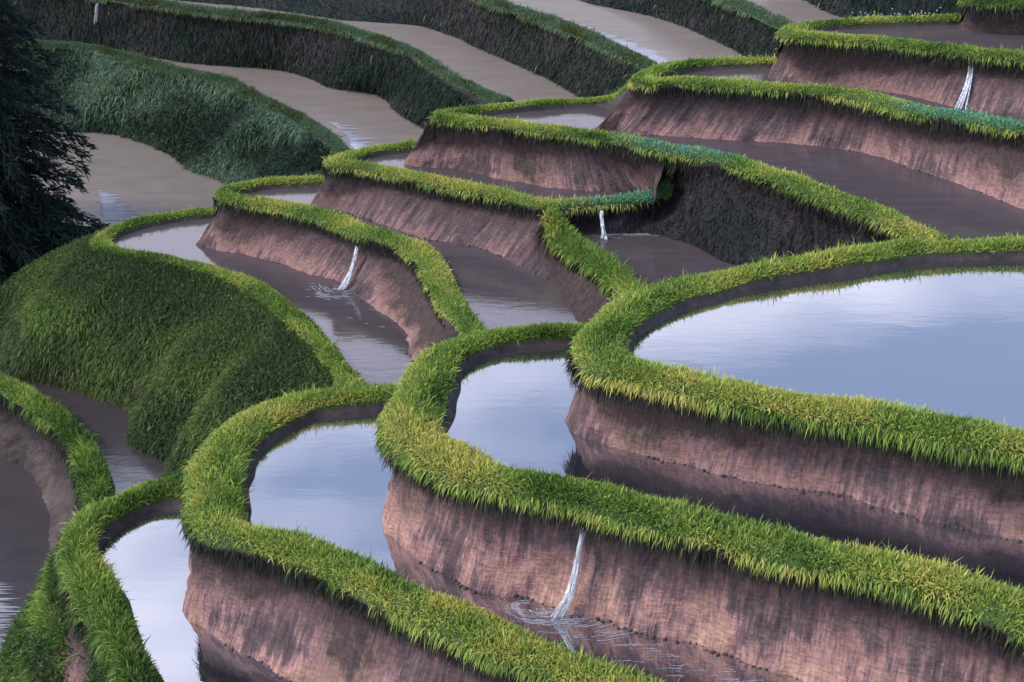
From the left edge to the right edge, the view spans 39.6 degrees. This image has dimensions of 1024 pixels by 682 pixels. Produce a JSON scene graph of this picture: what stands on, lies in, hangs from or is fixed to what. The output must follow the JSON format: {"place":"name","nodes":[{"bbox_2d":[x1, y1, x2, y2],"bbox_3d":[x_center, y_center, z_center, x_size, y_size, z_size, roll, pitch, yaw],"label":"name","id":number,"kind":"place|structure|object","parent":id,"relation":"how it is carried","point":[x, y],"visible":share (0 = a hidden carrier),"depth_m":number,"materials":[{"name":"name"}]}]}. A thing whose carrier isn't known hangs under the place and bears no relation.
{"place":"outdoors","nodes":[
{"label":"outdoors","id":0,"kind":"place"},
{"bbox_2d":[0,585,22,649],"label":"water","id":1,"kind":"structure","parent":0,"point":[3,615],"depth_m":27.74,"materials":[{"name":"grey liquid"}]},
{"bbox_2d":[0,458,52,645],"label":"water","id":2,"kind":"structure","parent":0,"point":[25,520],"depth_m":30.22,"materials":[{"name":"water"}]},
{"bbox_2d":[0,397,83,550],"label":"earth wall","id":3,"kind":"structure","parent":0,"point":[37,459],"depth_m":31.88,"materials":[{"name":"brown soil"}]},
{"bbox_2d":[0,372,114,513],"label":"grass bund","id":4,"kind":"object","parent":3,"relation":"on","point":[87,464],"depth_m":30.29,"materials":[{"name":"green plant"}]},
{"bbox_2d":[0,485,134,681],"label":"grassy bank","id":5,"kind":"structure","parent":0,"point":[39,644],"depth_m":21.21,"materials":[{"name":"green plant"}]},
{"bbox_2d":[51,465,185,681],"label":"grass bund","id":6,"kind":"object","parent":5,"relation":"on","point":[99,608],"depth_m":20.77,"materials":[{"name":"green plant"}]},
{"bbox_2d":[0,353,167,494],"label":"water","id":7,"kind":"structure","parent":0,"point":[107,422],"depth_m":30.86,"materials":[{"name":"grey liquid"}]},
{"bbox_2d":[8,124,222,225],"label":"mud","id":8,"kind":"structure","parent":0,"point":[140,179],"depth_m":43.62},
{"bbox_2d":[97,190,138,219],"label":"water","id":9,"kind":"structure","parent":0,"point":[106,199],"depth_m":41.52,"materials":[{"name":"grey liquid"}]},
{"bbox_2d":[0,47,333,184],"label":"grassy bank","id":10,"kind":"structure","parent":0,"point":[222,135],"depth_m":45.95,"materials":[{"name":"green plant"}]},
{"bbox_2d":[8,37,352,154],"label":"grass bund","id":11,"kind":"object","parent":10,"relation":"on","point":[327,137],"depth_m":45.04,"materials":[{"name":"green plant"}]},
{"bbox_2d":[0,217,334,476],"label":"grassy bank","id":12,"kind":"structure","parent":0,"point":[181,362],"depth_m":31.31,"materials":[{"name":"green plant"}]},
{"bbox_2d":[88,204,368,387],"bbox_3d":[-6.284,0.159,30.464,3.410,2.623,12.392,-12,27,-24],"label":"grass bund","id":13,"kind":"object","parent":12,"relation":"on","point":[329,353],"depth_m":31.14,"materials":[{"name":"green plant"}]},
{"bbox_2d":[101,509,292,681],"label":"water","id":14,"kind":"structure","parent":0,"point":[148,553],"depth_m":20.66,"materials":[{"name":"grey liquid"}]},
{"bbox_2d":[0,0,485,128],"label":"earth wall","id":15,"kind":"structure","parent":0,"point":[404,85],"depth_m":46.17,"materials":[{"name":"plant"}]},
{"bbox_2d":[94,3,98,24],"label":"waterfall","id":16,"kind":"structure","parent":15,"relation":"attached to","point":[96,13],"depth_m":48.19,"materials":[{"name":"liquid"}]},
{"bbox_2d":[70,0,514,103],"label":"grass bund","id":17,"kind":"object","parent":15,"relation":"on","point":[423,58],"depth_m":44.19,"materials":[{"name":"green plant"}]},
{"bbox_2d":[114,218,411,384],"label":"water","id":18,"kind":"structure","parent":0,"point":[372,349],"depth_m":30.49,"materials":[{"name":"grey liquid"}]},
{"bbox_2d":[155,58,423,149],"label":"mud","id":19,"kind":"structure","parent":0,"point":[366,115],"depth_m":42.66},
{"bbox_2d":[196,197,459,361],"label":"earth wall","id":20,"kind":"structure","parent":0,"point":[386,286],"depth_m":31.61,"materials":[{"name":"brown soil"}]},
{"bbox_2d":[307,239,382,326],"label":"waterfall","id":21,"kind":"structure","parent":20,"relation":"on","point":[345,282],"depth_m":31.04,"materials":[{"name":"liquid"}]},
{"bbox_2d":[212,173,490,336],"bbox_3d":[-2.580,-0.873,30.037,2.921,2.653,12.239,-17,30,-31],"label":"grass bund","id":22,"kind":"object","parent":20,"relation":"on","point":[431,271],"depth_m":30.76,"materials":[{"name":"green plant"}]},
{"bbox_2d":[38,87,620,388],"bbox_3d":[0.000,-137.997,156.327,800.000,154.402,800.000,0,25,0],"label":"ground","id":23,"kind":"structure","parent":0,"point":[322,173],"depth_m":55.52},
{"bbox_2d":[0,0,109,286],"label":"conifer tree","id":24,"kind":"object","parent":23,"relation":"on","point":[22,242],"visible":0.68,"depth_m":37.11,"materials":[{"name":"conifer needles"},{"name":"bark"}]},
{"bbox_2d":[182,518,516,681],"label":"earth wall","id":25,"kind":"structure","parent":0,"point":[292,635],"depth_m":19.21,"materials":[{"name":"brown soil"}]},
{"bbox_2d":[176,377,678,681],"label":"grass bund","id":26,"kind":"object","parent":25,"relation":"on","point":[219,477],"depth_m":19.10,"materials":[{"name":"green plant"}]},
{"bbox_2d":[335,124,374,149],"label":"water","id":27,"kind":"structure","parent":0,"point":[350,136],"depth_m":39.56,"materials":[{"name":"grey liquid"}]},
{"bbox_2d":[167,0,604,101],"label":"mud","id":28,"kind":"structure","parent":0,"point":[514,82],"depth_m":40.49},
{"bbox_2d":[179,0,642,97],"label":"earth wall","id":29,"kind":"structure","parent":0,"point":[579,71],"depth_m":40.84,"materials":[{"name":"plant"}]},
{"bbox_2d":[467,0,659,69],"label":"grass bund","id":30,"kind":"object","parent":29,"relation":"on","point":[590,37],"depth_m":37.04,"materials":[{"name":"green plant"}]},
{"bbox_2d":[245,188,577,328],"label":"water","id":31,"kind":"structure","parent":0,"point":[497,291],"depth_m":28.41,"materials":[{"name":"liquid"}]},
{"bbox_2d":[310,171,611,323],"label":"earth wall","id":32,"kind":"structure","parent":0,"point":[508,237],"depth_m":30.70,"materials":[{"name":"brown soil"}]},
{"bbox_2d":[320,137,689,223],"bbox_3d":[-0.125,-3.062,31.603,8.851,3.499,3.005,12,27,23],"label":"grass bund","id":33,"kind":"object","parent":32,"relation":"on","point":[348,161],"depth_m":30.61,"materials":[{"name":"green plant"}]},
{"bbox_2d":[534,206,647,300],"bbox_3d":[1.863,-1.245,27.467,1.295,1.338,5.554,-9,26,-18],"label":"grass bund","id":34,"kind":"object","parent":32,"relation":"on","point":[585,257],"depth_m":28.39,"materials":[{"name":"green plant"}]},
{"bbox_2d":[362,153,677,198],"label":"water","id":35,"kind":"structure","parent":0,"point":[395,160],"depth_m":31.53,"materials":[{"name":"liquid"}]},
{"bbox_2d":[249,411,801,681],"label":"water","id":36,"kind":"structure","parent":0,"point":[322,477],"depth_m":20.25,"materials":[{"name":"grey liquid"}]},
{"bbox_2d":[403,115,666,213],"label":"earth wall","id":37,"kind":"structure","parent":0,"point":[557,165],"depth_m":31.29,"materials":[{"name":"brown soil"}]},
{"bbox_2d":[428,78,949,243],"bbox_3d":[3.918,-3.396,29.823,12.355,3.423,3.976,20,31,36],"label":"grass bund","id":38,"kind":"object","parent":37,"relation":"on","point":[879,217],"depth_m":29.55,"materials":[{"name":"green plant"}]},
{"bbox_2d":[580,24,669,62],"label":"water","id":39,"kind":"structure","parent":0,"point":[630,45],"depth_m":35.67,"materials":[{"name":"grey liquid"}]},
{"bbox_2d":[509,0,743,61],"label":"mud","id":40,"kind":"structure","parent":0,"point":[668,40],"depth_m":37.70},
{"bbox_2d":[580,0,778,58],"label":"earth wall","id":41,"kind":"structure","parent":40,"relation":"on","point":[744,36],"depth_m":36.81,"materials":[{"name":"plant"}]},
{"bbox_2d":[704,0,794,30],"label":"grass bund","id":42,"kind":"object","parent":41,"relation":"on","point":[755,10],"depth_m":34.76,"materials":[{"name":"green plant"}]},
{"bbox_2d":[581,233,738,285],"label":"water","id":43,"kind":"structure","parent":0,"point":[653,258],"depth_m":28.74,"materials":[{"name":"liquid"}]},
{"bbox_2d":[381,463,1023,681],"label":"earth wall","id":44,"kind":"structure","parent":0,"point":[799,637],"depth_m":17.66,"materials":[{"name":"brown soil"}]},
{"bbox_2d":[491,526,754,681],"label":"waterfall","id":45,"kind":"structure","parent":44,"relation":"on","point":[568,596],"depth_m":18.03,"materials":[{"name":"liquid"}]},
{"bbox_2d":[372,320,1023,670],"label":"grass bund","id":46,"kind":"object","parent":44,"relation":"on","point":[417,414],"depth_m":17.28,"materials":[{"name":"green plant"}]},
{"bbox_2d":[447,346,1023,589],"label":"water","id":47,"kind":"structure","parent":0,"point":[513,406],"depth_m":18.54,"materials":[{"name":"grey liquid"}]},
{"bbox_2d":[544,162,939,264],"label":"earth wall","id":48,"kind":"structure","parent":0,"point":[711,212],"depth_m":28.70,"materials":[{"name":"soil"}]},
{"bbox_2d":[599,211,658,239],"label":"waterfall","id":49,"kind":"structure","parent":48,"relation":"on","point":[603,235],"depth_m":29.62,"materials":[{"name":"liquid"}]},
{"bbox_2d":[487,108,1023,239],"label":"water","id":50,"kind":"structure","parent":0,"point":[952,210],"depth_m":28.12,"materials":[{"name":"liquid"}]},
{"bbox_2d":[565,385,1023,542],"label":"earth wall","id":51,"kind":"structure","parent":0,"point":[981,506],"depth_m":18.18,"materials":[{"name":"brown soil"}]},
{"bbox_2d":[562,231,1023,489],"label":"grass bund","id":52,"kind":"object","parent":51,"relation":"on","point":[600,355],"depth_m":18.34,"materials":[{"name":"green plant"}]},
{"bbox_2d":[748,0,840,23],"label":"mud","id":53,"kind":"structure","parent":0,"point":[798,11],"depth_m":35.38,"materials":[{"name":"soil"}]},
{"bbox_2d":[594,88,1023,208],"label":"earth wall","id":54,"kind":"structure","parent":0,"point":[995,170],"depth_m":30.03,"materials":[{"name":"brown soil"}]},
{"bbox_2d":[626,53,1023,150],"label":"grass bund","id":55,"kind":"object","parent":54,"relation":"on","point":[665,76],"depth_m":29.85,"materials":[{"name":"green plant"}]},
{"bbox_2d":[633,259,1023,428],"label":"water","id":56,"kind":"structure","parent":0,"point":[946,336],"depth_m":19.98,"materials":[{"name":"blue liquid"}]},
{"bbox_2d":[679,68,1021,120],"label":"water","id":57,"kind":"structure","parent":0,"point":[761,74],"depth_m":31.29,"materials":[{"name":"grey liquid"}]},
{"bbox_2d":[802,0,960,18],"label":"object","id":58,"kind":"structure","parent":0,"point":[843,8],"depth_m":33.97,"materials":[{"name":"plant"}]},
{"bbox_2d":[768,42,1023,120],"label":"earth wall","id":59,"kind":"structure","parent":0,"point":[1000,94],"depth_m":29.91,"materials":[{"name":"brown soil"}]},
{"bbox_2d":[772,7,1023,79],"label":"grass bund","id":60,"kind":"object","parent":59,"relation":"on","point":[811,32],"depth_m":29.98,"materials":[{"name":"green plant"}]},
{"bbox_2d":[955,60,972,108],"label":"waterfall","id":61,"kind":"structure","parent":59,"relation":"on","point":[966,88],"depth_m":28.98,"materials":[{"name":"liquid"}]},
{"bbox_2d":[824,25,1023,51],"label":"water","id":62,"kind":"structure","parent":0,"point":[955,34],"depth_m":30.80,"materials":[{"name":"liquid"}]},
{"bbox_2d":[958,7,1023,32],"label":"earth wall","id":63,"kind":"structure","parent":0,"point":[969,22],"depth_m":31.04,"materials":[{"name":"brown soil"}]},
{"bbox_2d":[956,0,1023,22],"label":"grass bund","id":64,"kind":"object","parent":63,"relation":"on","point":[963,6],"depth_m":30.50,"materials":[{"name":"green plant"}]}
]}

